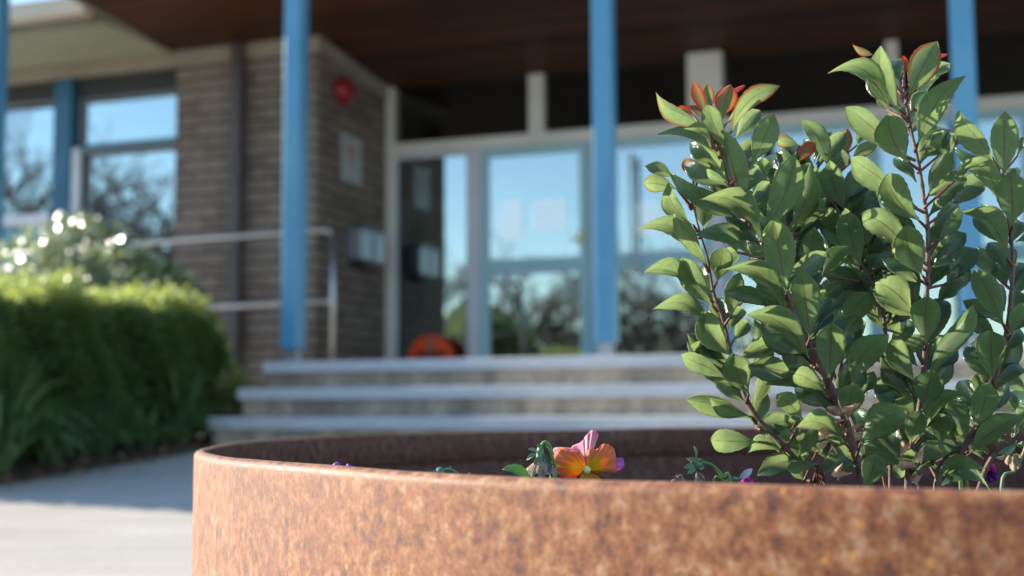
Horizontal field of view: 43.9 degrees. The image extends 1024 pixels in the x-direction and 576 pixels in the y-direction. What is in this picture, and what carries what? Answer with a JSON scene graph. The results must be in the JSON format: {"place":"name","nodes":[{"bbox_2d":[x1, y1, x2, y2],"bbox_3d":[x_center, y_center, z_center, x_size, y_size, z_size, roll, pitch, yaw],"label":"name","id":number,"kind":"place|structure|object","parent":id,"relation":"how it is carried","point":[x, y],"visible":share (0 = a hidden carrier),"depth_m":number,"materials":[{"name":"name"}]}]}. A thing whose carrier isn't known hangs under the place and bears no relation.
{"place":"outdoors","nodes":[
{"label":"outdoors","id":0,"kind":"place"},
{"bbox_2d":[10,0,37,3],"label":"sky","id":1,"kind":"structure","parent":0,"point":[11,1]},
{"bbox_2d":[0,451,195,575],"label":"ground","id":2,"kind":"structure","parent":0,"point":[126,519],"depth_m":4.39,"materials":[{"name":"concrete"}]},
{"bbox_2d":[0,436,214,489],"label":"mulch bed","id":3,"kind":"object","parent":2,"relation":"on","point":[24,471],"visible":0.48,"depth_m":6.12,"materials":[{"name":"brown plant"}]},
{"bbox_2d":[14,386,132,464],"bbox_3d":[-2.084,0.634,5.854,0.629,0.386,0.524,-5,-7,41],"label":"strap leaf plant","id":4,"kind":"object","parent":3,"relation":"on","point":[50,452],"visible":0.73,"depth_m":5.79,"materials":[{"name":"green plant"}]},
{"bbox_2d":[0,348,148,472],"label":"strap leaf plant","id":5,"kind":"object","parent":3,"relation":"on","point":[10,448],"visible":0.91,"depth_m":5.49,"materials":[{"name":"green plant"}]},
{"bbox_2d":[0,266,232,463],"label":"clipped hedge","id":6,"kind":"object","parent":3,"relation":"on","point":[95,344],"visible":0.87,"depth_m":6.32,"materials":[{"name":"green plant"}]},
{"bbox_2d":[71,384,163,455],"bbox_3d":[-2.065,0.651,6.247,0.706,0.373,0.454,-5,-7,43],"label":"strap leaf plant","id":7,"kind":"object","parent":3,"relation":"on","point":[106,446],"visible":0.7,"depth_m":6.18,"materials":[{"name":"green plant"}]},
{"bbox_2d":[115,404,209,449],"bbox_3d":[-1.832,0.700,6.470,0.584,0.275,0.550,0,-5,0],"label":"strap leaf plant","id":8,"kind":"object","parent":3,"relation":"on","point":[143,444],"visible":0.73,"depth_m":6.46,"materials":[{"name":"green plant"}]},
{"bbox_2d":[135,369,251,445],"bbox_3d":[-1.778,0.637,6.785,0.889,0.423,0.653,0,-5,0],"label":"strap leaf plant","id":9,"kind":"object","parent":3,"relation":"on","point":[183,438],"visible":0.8,"depth_m":6.70,"materials":[{"name":"green plant"}]},
{"bbox_2d":[0,208,219,343],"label":"glossy bush","id":10,"kind":"object","parent":2,"relation":"on","point":[90,262],"visible":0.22,"depth_m":7.88,"materials":[{"name":"green plant"}]},
{"bbox_2d":[104,254,229,377],"bbox_3d":[-2.295,0.395,8.159,0.922,1.270,0.846,-3,-6,28],"label":"dark bush","id":11,"kind":"object","parent":2,"relation":"on","point":[166,272],"visible":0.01,"depth_m":8.07,"materials":[{"name":"green plant"}]},
{"bbox_2d":[2,228,336,360],"bbox_3d":[-4.093,0.413,9.994,6.026,1.487,0.055,-2,-6,19],"label":"handrail","id":12,"kind":"object","parent":2,"relation":"on","point":[333,301],"visible":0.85,"depth_m":9.21,"materials":[{"name":"silver metal"}]},
{"bbox_2d":[198,343,266,436],"bbox_3d":[-1.780,0.611,7.613,1.090,0.613,1.077,0,-5,0],"label":"strap leaf plant","id":13,"kind":"object","parent":2,"relation":"on","point":[220,398],"visible":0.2,"depth_m":7.52,"materials":[{"name":"green plant"}]},
{"bbox_2d":[217,360,254,416],"bbox_3d":[-1.629,0.747,7.492,0.332,0.679,0.317,0,-5,0],"label":"leafy sprig","id":14,"kind":"object","parent":2,"relation":"on","point":[234,374],"visible":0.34,"depth_m":7.47,"materials":[{"name":"green plant"}]},
{"bbox_2d":[0,0,1023,435],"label":"brick building","id":15,"kind":"structure","parent":2,"relation":"on","point":[150,120],"depth_m":10.54,"materials":[{"name":"brick"}]},
{"bbox_2d":[3,100,53,215],"bbox_3d":[-5.044,-1.083,11.348,2.457,1.004,0.070,-2,-6,19],"label":"window","id":16,"kind":"structure","parent":15,"relation":"in","point":[29,125],"depth_m":11.07,"materials":[{"name":"clear glass"}]},
{"bbox_2d":[79,89,176,266],"bbox_3d":[-3.216,-0.904,10.696,0.993,1.465,0.074,-2,-6,19],"label":"window","id":17,"kind":"structure","parent":15,"relation":"in","point":[101,119],"depth_m":10.83,"materials":[{"name":"clear glass"}]},
{"bbox_2d":[334,77,355,105],"bbox_3d":[-1.358,-1.616,10.431,0.140,0.236,0.236,-2,-6,19],"label":"alarm bell","id":18,"kind":"object","parent":15,"relation":"attached to","point":[344,91],"visible":1,"depth_m":10.36,"materials":[{"name":"red metal"}]},
{"bbox_2d":[341,132,361,185],"bbox_3d":[-1.339,-1.071,10.615,0.010,0.393,0.371,-2,-6,19],"label":"wall sign","id":19,"kind":"object","parent":15,"relation":"attached to","point":[351,152],"visible":1,"depth_m":10.60,"materials":[{"name":"grey"}]},
{"bbox_2d":[346,226,386,267],"bbox_3d":[-1.217,-0.334,10.658,0.161,0.304,0.474,-2,-6,19],"label":"wall box","id":20,"kind":"object","parent":15,"relation":"attached to","point":[365,247],"visible":1,"depth_m":10.51,"materials":[{"name":"grey"}]},
{"bbox_2d":[394,151,467,358],"bbox_3d":[-0.698,-0.211,11.112,0.701,1.942,0.050,-2,-6,19],"label":"side window","id":21,"kind":"structure","parent":15,"relation":"in","point":[462,153],"depth_m":11.18,"materials":[{"name":"metal"}]},
{"bbox_2d":[498,200,521,239],"bbox_3d":[-0.017,-0.580,10.898,0.207,0.334,0.004,-2,-6,19],"label":"paper notice","id":22,"kind":"object","parent":15,"relation":"attached to","point":[510,225],"visible":1,"depth_m":10.90,"materials":[{"name":"white"}]},
{"bbox_2d":[480,142,590,357],"bbox_3d":[0.182,-0.247,10.774,0.964,1.942,0.118,-2,-6,19],"label":"door","id":23,"kind":"structure","parent":15,"relation":"in","point":[581,263],"depth_m":10.80,"materials":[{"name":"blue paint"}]},
{"bbox_2d":[532,199,564,229],"bbox_3d":[0.308,-0.624,10.790,0.291,0.247,0.003,-2,-6,19],"label":"paper notice","id":24,"kind":"object","parent":15,"relation":"attached to","point":[548,214],"visible":1,"depth_m":10.79,"materials":[{"name":"white"}]},
{"bbox_2d":[637,202,659,234],"bbox_3d":[1.125,-0.572,10.502,0.190,0.269,0.004,-2,-6,19],"label":"paper notice","id":25,"kind":"object","parent":15,"relation":"attached to","point":[647,213],"visible":0.79,"depth_m":10.51,"materials":[{"name":"white"}]},
{"bbox_2d":[589,135,712,355],"bbox_3d":[1.125,-0.285,10.430,1.022,1.942,0.157,-2,-6,19],"label":"door","id":26,"kind":"structure","parent":15,"relation":"in","point":[626,260],"depth_m":10.49,"materials":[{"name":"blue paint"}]},
{"bbox_2d":[726,122,877,352],"bbox_3d":[2.282,-0.323,10.088,1.143,1.942,0.053,-2,-6,19],"label":"side window","id":27,"kind":"structure","parent":15,"relation":"in","point":[835,127],"depth_m":10.17,"materials":[{"name":"blue paint"}]},
{"bbox_2d":[873,109,1023,333],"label":"side window","id":28,"kind":"structure","parent":15,"relation":"in","point":[1015,114],"depth_m":9.67,"materials":[{"name":"white paint"}]},
{"bbox_2d":[192,426,1023,575],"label":"round planter","id":29,"kind":"object","parent":2,"relation":"on","point":[386,505],"visible":0.84,"depth_m":0.86,"materials":[{"name":"brown metal"}]},
{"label":"soil","id":30,"kind":"object","parent":29,"relation":"in","visible":0},
{"bbox_2d":[426,466,470,474],"bbox_3d":[-0.051,0.213,1.007,0.038,0.144,0.013,1,-5,-10],"label":"pansy bud","id":31,"kind":"object","parent":30,"relation":"on","point":[442,470],"visible":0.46,"depth_m":1.01,"materials":[{"name":"green plant"}]},
{"bbox_2d":[503,464,530,477],"bbox_3d":[0.008,0.217,1.052,0.030,0.143,0.015,3,-6,-32],"label":"pansy leaf","id":32,"kind":"object","parent":30,"relation":"on","point":[519,470],"visible":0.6,"depth_m":1.06,"materials":[{"name":"green plant"}]},
{"bbox_2d":[526,440,559,478],"bbox_3d":[0.024,0.210,1.070,0.034,0.162,0.020,0,-5,0],"label":"wilted pansy","id":33,"kind":"object","parent":30,"relation":"on","point":[542,466],"visible":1,"depth_m":1.07,"materials":[{"name":"green plant"}]},
{"bbox_2d":[553,430,623,479],"bbox_3d":[0.065,0.206,1.082,0.063,0.170,0.028,0,-5,0],"label":"pansy","id":34,"kind":"object","parent":30,"relation":"on","point":[584,459],"visible":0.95,"depth_m":1.08,"materials":[{"name":"orange plant"}]},
{"bbox_2d":[671,474,685,481],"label":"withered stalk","id":35,"kind":"object","parent":30,"relation":"on","point":[678,479],"visible":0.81,"depth_m":1.04,"materials":[{"name":"beige plant"}]},
{"bbox_2d":[684,446,731,482],"bbox_3d":[0.165,0.210,1.054,0.045,0.157,0.012,0,-5,0],"label":"pansy bud","id":36,"kind":"object","parent":30,"relation":"on","point":[694,465],"visible":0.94,"depth_m":1.06,"materials":[{"name":"green plant"}]},
{"bbox_2d":[713,469,753,483],"bbox_3d":[0.185,0.219,1.052,0.036,0.138,0.010,0,-5,0],"label":"pansy","id":37,"kind":"object","parent":30,"relation":"on","point":[745,474],"visible":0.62,"depth_m":1.06,"materials":[{"name":"green plant"}]},
{"bbox_2d":[636,41,1023,489],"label":"broadleaf shrub","id":38,"kind":"object","parent":30,"relation":"on","point":[790,206],"visible":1,"depth_m":1.13,"materials":[{"name":"green plant"}]},
{"bbox_2d":[961,463,998,488],"bbox_3d":[0.454,0.236,1.232,0.038,0.135,0.008,0,-5,0],"label":"pansy","id":39,"kind":"object","parent":30,"relation":"on","point":[992,476],"visible":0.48,"depth_m":1.24,"materials":[{"name":"purple plant"}]},
{"bbox_2d":[996,428,1023,489],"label":"wilted pansy","id":40,"kind":"object","parent":30,"relation":"on","point":[1014,462],"visible":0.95,"depth_m":1.21,"materials":[{"name":"green plant"}]},
{"bbox_2d":[208,348,1023,445],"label":"concrete steps","id":41,"kind":"structure","parent":2,"relation":"on","point":[296,399],"depth_m":6.67,"materials":[{"name":"grey concrete"}]},
{"bbox_2d":[409,335,453,358],"bbox_3d":[-0.691,0.564,10.834,0.403,0.327,0.045,-2,-6,19],"label":"floor sign","id":42,"kind":"object","parent":41,"relation":"on","point":[431,347],"visible":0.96,"depth_m":10.82,"materials":[{"name":"orange plastic"}]},
{"bbox_2d":[960,366,1023,413],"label":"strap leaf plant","id":43,"kind":"object","parent":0,"point":[1010,410],"visible":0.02,"depth_m":5.77,"materials":[{"name":"green plant"}]}
]}

